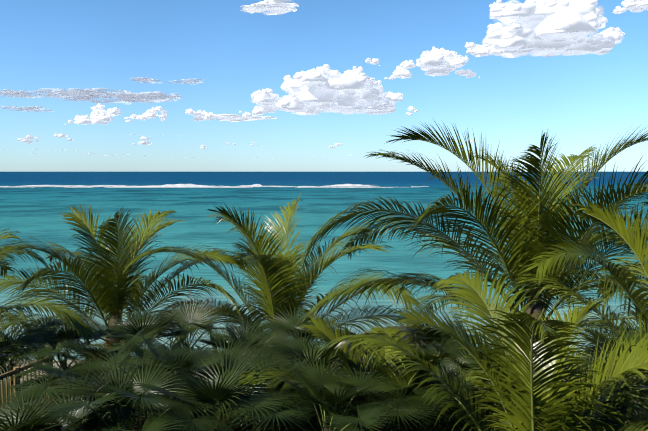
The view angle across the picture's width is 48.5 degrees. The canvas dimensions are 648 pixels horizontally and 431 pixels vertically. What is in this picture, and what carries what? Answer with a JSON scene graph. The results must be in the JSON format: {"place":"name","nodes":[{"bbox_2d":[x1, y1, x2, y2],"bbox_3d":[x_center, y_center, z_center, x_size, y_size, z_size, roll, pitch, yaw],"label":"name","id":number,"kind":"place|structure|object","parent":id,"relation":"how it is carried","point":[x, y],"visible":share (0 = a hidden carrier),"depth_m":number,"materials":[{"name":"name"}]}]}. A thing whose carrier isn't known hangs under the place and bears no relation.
{"place":"outdoors","nodes":[
{"label":"outdoors","id":0,"kind":"place"},
{"bbox_2d":[0,106,52,111],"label":"cloud","id":1,"kind":"structure","parent":0,"point":[32,109],"depth_m":7231.87,"materials":[{"name":"white"}]},
{"bbox_2d":[0,89,57,97],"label":"cloud","id":2,"kind":"structure","parent":0,"point":[21,93],"depth_m":5887.31,"materials":[{"name":"white"}]},
{"bbox_2d":[18,135,39,143],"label":"cloud","id":3,"kind":"structure","parent":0,"point":[27,139],"depth_m":15448.97,"materials":[{"name":"white"}]},
{"bbox_2d":[51,133,75,140],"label":"cloud","id":4,"kind":"structure","parent":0,"point":[63,135],"depth_m":14141.97,"materials":[{"name":"white"}]},
{"bbox_2d":[64,103,131,124],"bbox_3d":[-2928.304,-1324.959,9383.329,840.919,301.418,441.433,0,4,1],"label":"cloud","id":5,"kind":"structure","parent":0,"point":[99,114],"depth_m":9303.35,"materials":[{"name":"white"}]},
{"bbox_2d":[35,88,184,104],"bbox_3d":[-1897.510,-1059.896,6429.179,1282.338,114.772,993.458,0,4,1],"label":"cloud","id":6,"kind":"structure","parent":0,"point":[88,94],"depth_m":6237.92,"materials":[{"name":"white"}]},
{"bbox_2d":[124,106,167,120],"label":"cloud","id":7,"kind":"structure","parent":0,"point":[147,114],"depth_m":8348.92,"materials":[{"name":"white"}]},
{"bbox_2d":[133,136,160,145],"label":"cloud","id":8,"kind":"structure","parent":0,"point":[146,142],"depth_m":16466.05,"materials":[{"name":"white"}]},
{"bbox_2d":[131,77,204,84],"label":"cloud","id":9,"kind":"structure","parent":0,"point":[149,80],"depth_m":4905.52,"materials":[{"name":"white"}]},
{"bbox_2d":[185,109,223,120],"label":"cloud","id":10,"kind":"structure","parent":0,"point":[199,115],"depth_m":8489.72,"materials":[{"name":"white"}]},
{"bbox_2d":[212,114,276,121],"bbox_3d":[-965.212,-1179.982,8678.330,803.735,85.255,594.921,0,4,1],"label":"cloud","id":11,"kind":"structure","parent":0,"point":[232,118],"depth_m":8618.40,"materials":[{"name":"white"}]},
{"bbox_2d":[239,0,298,14],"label":"cloud","id":12,"kind":"structure","parent":0,"point":[276,7],"depth_m":2664.50,"materials":[{"name":"white"}]},
{"bbox_2d":[0,359,643,430],"bbox_3d":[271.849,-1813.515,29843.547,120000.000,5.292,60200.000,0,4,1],"label":"ground","id":13,"kind":"structure","parent":0,"point":[26,363],"depth_m":35.02,"materials":[{"name":"brown soil"}]},
{"bbox_2d":[0,245,47,366],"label":"palm","id":14,"kind":"object","parent":13,"relation":"on","point":[32,254],"visible":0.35,"depth_m":25.15,"materials":[{"name":"green plant"}]},
{"bbox_2d":[0,327,81,403],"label":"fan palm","id":15,"kind":"object","parent":13,"relation":"on","point":[11,366],"visible":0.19,"depth_m":16.38,"materials":[{"name":"green plant"}]},
{"bbox_2d":[0,228,98,428],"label":"palm","id":16,"kind":"object","parent":13,"relation":"on","point":[77,322],"visible":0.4,"depth_m":14.41,"materials":[{"name":"green plant"}]},
{"bbox_2d":[0,384,116,430],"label":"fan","id":17,"kind":"object","parent":13,"relation":"on","point":[20,424],"visible":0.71,"depth_m":9.76},
{"bbox_2d":[0,308,135,418],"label":"fan palm","id":18,"kind":"object","parent":13,"relation":"on","point":[47,337],"visible":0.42,"depth_m":14.87,"materials":[{"name":"green plant"}]},
{"bbox_2d":[0,354,139,429],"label":"railing","id":19,"kind":"object","parent":13,"relation":"on","point":[17,369],"visible":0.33,"depth_m":13.62,"materials":[{"name":"brown wood"}]},
{"bbox_2d":[0,371,177,430],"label":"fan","id":20,"kind":"object","parent":13,"relation":"on","point":[80,416],"visible":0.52,"depth_m":9.99},
{"bbox_2d":[0,345,200,430],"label":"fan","id":21,"kind":"object","parent":13,"relation":"on","point":[47,368],"visible":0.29,"depth_m":11.38},
{"bbox_2d":[0,326,200,430],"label":"fan palm","id":22,"kind":"object","parent":13,"relation":"on","point":[87,351],"visible":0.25,"depth_m":12.78,"materials":[{"name":"green plant"}]},
{"bbox_2d":[0,204,257,428],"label":"palm","id":23,"kind":"object","parent":13,"relation":"on","point":[106,295],"visible":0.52,"depth_m":21.58,"materials":[{"name":"green plant"}]},
{"bbox_2d":[25,352,234,430],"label":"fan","id":24,"kind":"object","parent":13,"relation":"on","point":[129,396],"visible":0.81,"depth_m":10.04},
{"bbox_2d":[55,305,206,421],"bbox_3d":[-3.808,5.069,15.268,3.561,6.462,3.710,0,4,1],"label":"fan palm","id":25,"kind":"object","parent":13,"relation":"on","point":[126,328],"visible":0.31,"depth_m":15.05,"materials":[{"name":"green plant"}]},
{"bbox_2d":[66,327,278,430],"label":"fan palm","id":26,"kind":"object","parent":13,"relation":"on","point":[195,356],"visible":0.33,"depth_m":11.93,"materials":[{"name":"green plant"}]},
{"bbox_2d":[103,292,256,415],"bbox_3d":[-3.239,4.981,16.265,3.989,6.517,3.949,0,4,1],"label":"fan palm","id":27,"kind":"object","parent":13,"relation":"on","point":[181,318],"visible":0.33,"depth_m":16.40,"materials":[{"name":"green plant"}]},
{"bbox_2d":[119,348,323,430],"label":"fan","id":28,"kind":"object","parent":13,"relation":"on","point":[224,390],"visible":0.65,"depth_m":10.17},
{"bbox_2d":[130,333,316,430],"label":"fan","id":29,"kind":"object","parent":13,"relation":"on","point":[234,358],"visible":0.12,"depth_m":12.44},
{"bbox_2d":[177,318,313,429],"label":"fan palm","id":30,"kind":"object","parent":13,"relation":"on","point":[217,336],"visible":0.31,"depth_m":14.52,"materials":[{"name":"green plant"}]},
{"bbox_2d":[149,347,370,430],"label":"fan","id":31,"kind":"object","parent":13,"relation":"on","point":[257,367],"visible":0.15,"depth_m":11.39},
{"bbox_2d":[123,194,458,428],"bbox_3d":[-1.418,4.087,21.400,9.638,9.488,10.392,-3,5,-40],"label":"palm","id":32,"kind":"object","parent":13,"relation":"on","point":[272,278],"visible":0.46,"depth_m":20.48,"materials":[{"name":"green plant"}]},
{"bbox_2d":[234,304,363,430],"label":"fan palm","id":33,"kind":"object","parent":13,"relation":"on","point":[299,325],"visible":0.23,"depth_m":16.19,"materials":[{"name":"green plant"}]},
{"bbox_2d":[225,326,377,430],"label":"fan palm","id":34,"kind":"object","parent":13,"relation":"on","point":[299,346],"visible":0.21,"depth_m":12.97,"materials":[{"name":"green plant"}]},
{"bbox_2d":[220,351,446,430],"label":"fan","id":35,"kind":"object","parent":13,"relation":"on","point":[330,382],"visible":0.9,"depth_m":10.48},
{"bbox_2d":[301,340,443,429],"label":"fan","id":36,"kind":"object","parent":13,"relation":"on","point":[349,345],"visible":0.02,"depth_m":14.22},
{"bbox_2d":[297,345,486,430],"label":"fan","id":37,"kind":"object","parent":13,"relation":"on","point":[365,426],"visible":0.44,"depth_m":11.32},
{"bbox_2d":[233,314,568,430],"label":"palm","id":38,"kind":"object","parent":13,"relation":"on","point":[321,329],"visible":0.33,"depth_m":11.74,"materials":[{"name":"green plant"}]},
{"bbox_2d":[315,348,501,430],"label":"fan palm","id":39,"kind":"object","parent":13,"relation":"on","point":[450,411],"visible":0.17,"depth_m":11.88,"materials":[{"name":"green plant"}]},
{"bbox_2d":[374,315,492,428],"bbox_3d":[2.619,5.166,17.015,3.910,6.057,3.717,0,4,1],"label":"fan palm","id":40,"kind":"object","parent":13,"relation":"on","point":[429,336],"visible":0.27,"depth_m":16.67,"materials":[{"name":"green plant"}]},
{"bbox_2d":[407,332,513,430],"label":"fan palm","id":41,"kind":"object","parent":13,"relation":"on","point":[462,366],"visible":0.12,"depth_m":13.29,"materials":[{"name":"green plant"}]},
{"bbox_2d":[294,118,647,430],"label":"palm","id":42,"kind":"object","parent":13,"relation":"on","point":[531,223],"visible":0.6,"depth_m":16.44,"materials":[{"name":"green plant"}]},
{"bbox_2d":[313,267,647,430],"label":"palm","id":43,"kind":"object","parent":13,"relation":"on","point":[511,390],"visible":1,"depth_m":9.79,"materials":[{"name":"green plant"}]},
{"bbox_2d":[477,353,647,430],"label":"fan palm","id":44,"kind":"object","parent":13,"relation":"on","point":[610,421],"visible":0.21,"depth_m":11.23,"materials":[{"name":"green plant"}]},
{"bbox_2d":[482,198,647,430],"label":"palm","id":45,"kind":"object","parent":13,"relation":"on","point":[618,226],"visible":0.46,"depth_m":12.76,"materials":[{"name":"green plant"}]},
{"bbox_2d":[539,320,647,430],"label":"fan palm","id":46,"kind":"object","parent":13,"relation":"on","point":[596,334],"visible":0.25,"depth_m":13.06,"materials":[{"name":"green plant"}]},
{"bbox_2d":[568,196,647,378],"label":"palm","id":47,"kind":"object","parent":13,"relation":"on","point":[608,289],"visible":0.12,"depth_m":18.91,"materials":[{"name":"green plant"}]},
{"bbox_2d":[0,172,647,360],"bbox_3d":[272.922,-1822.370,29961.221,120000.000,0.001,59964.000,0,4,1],"label":"sea","id":48,"kind":"structure","parent":0,"point":[28,207],"depth_m":151.95,"materials":[{"name":"liquid"}]},
{"bbox_2d":[1,184,428,187],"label":"reef surf","id":49,"kind":"structure","parent":48,"relation":"on","point":[241,186],"depth_m":482.08,"materials":[{"name":"liquid"}]},
{"bbox_2d":[0,0,647,171],"label":"sky","id":50,"kind":"structure","parent":0,"point":[585,101],"materials":[{"name":"blue"}]},
{"bbox_2d":[239,64,417,116],"bbox_3d":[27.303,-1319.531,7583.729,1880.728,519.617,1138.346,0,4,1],"label":"cloud","id":51,"kind":"structure","parent":0,"point":[324,89],"depth_m":7334.32,"materials":[{"name":"white"}]},
{"bbox_2d":[329,143,342,147],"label":"cloud","id":52,"kind":"structure","parent":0,"point":[336,144],"depth_m":19080.90,"materials":[{"name":"white"}]},
{"bbox_2d":[365,58,380,65],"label":"cloud","id":53,"kind":"structure","parent":0,"point":[373,61],"depth_m":4055.77,"materials":[{"name":"white"}]},
{"bbox_2d":[362,326,465,372],"bbox_3d":[3.381,5.956,29.053,4.600,3.000,4.000,0,4,1],"label":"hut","id":54,"kind":"object","parent":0,"point":[403,328],"visible":0.02,"depth_m":28.60,"materials":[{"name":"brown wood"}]},
{"bbox_2d":[384,47,479,79],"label":"cloud","id":55,"kind":"structure","parent":0,"point":[434,61],"depth_m":4487.79,"materials":[{"name":"white"}]},
{"bbox_2d":[457,0,624,57],"bbox_3d":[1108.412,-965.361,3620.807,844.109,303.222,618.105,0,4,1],"label":"cloud","id":56,"kind":"structure","parent":0,"point":[543,28],"depth_m":3528.62,"materials":[{"name":"white"}]},
{"bbox_2d":[613,0,647,13],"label":"cloud","id":57,"kind":"structure","parent":0,"point":[638,6],"depth_m":2672.47,"materials":[{"name":"white"}]}
]}

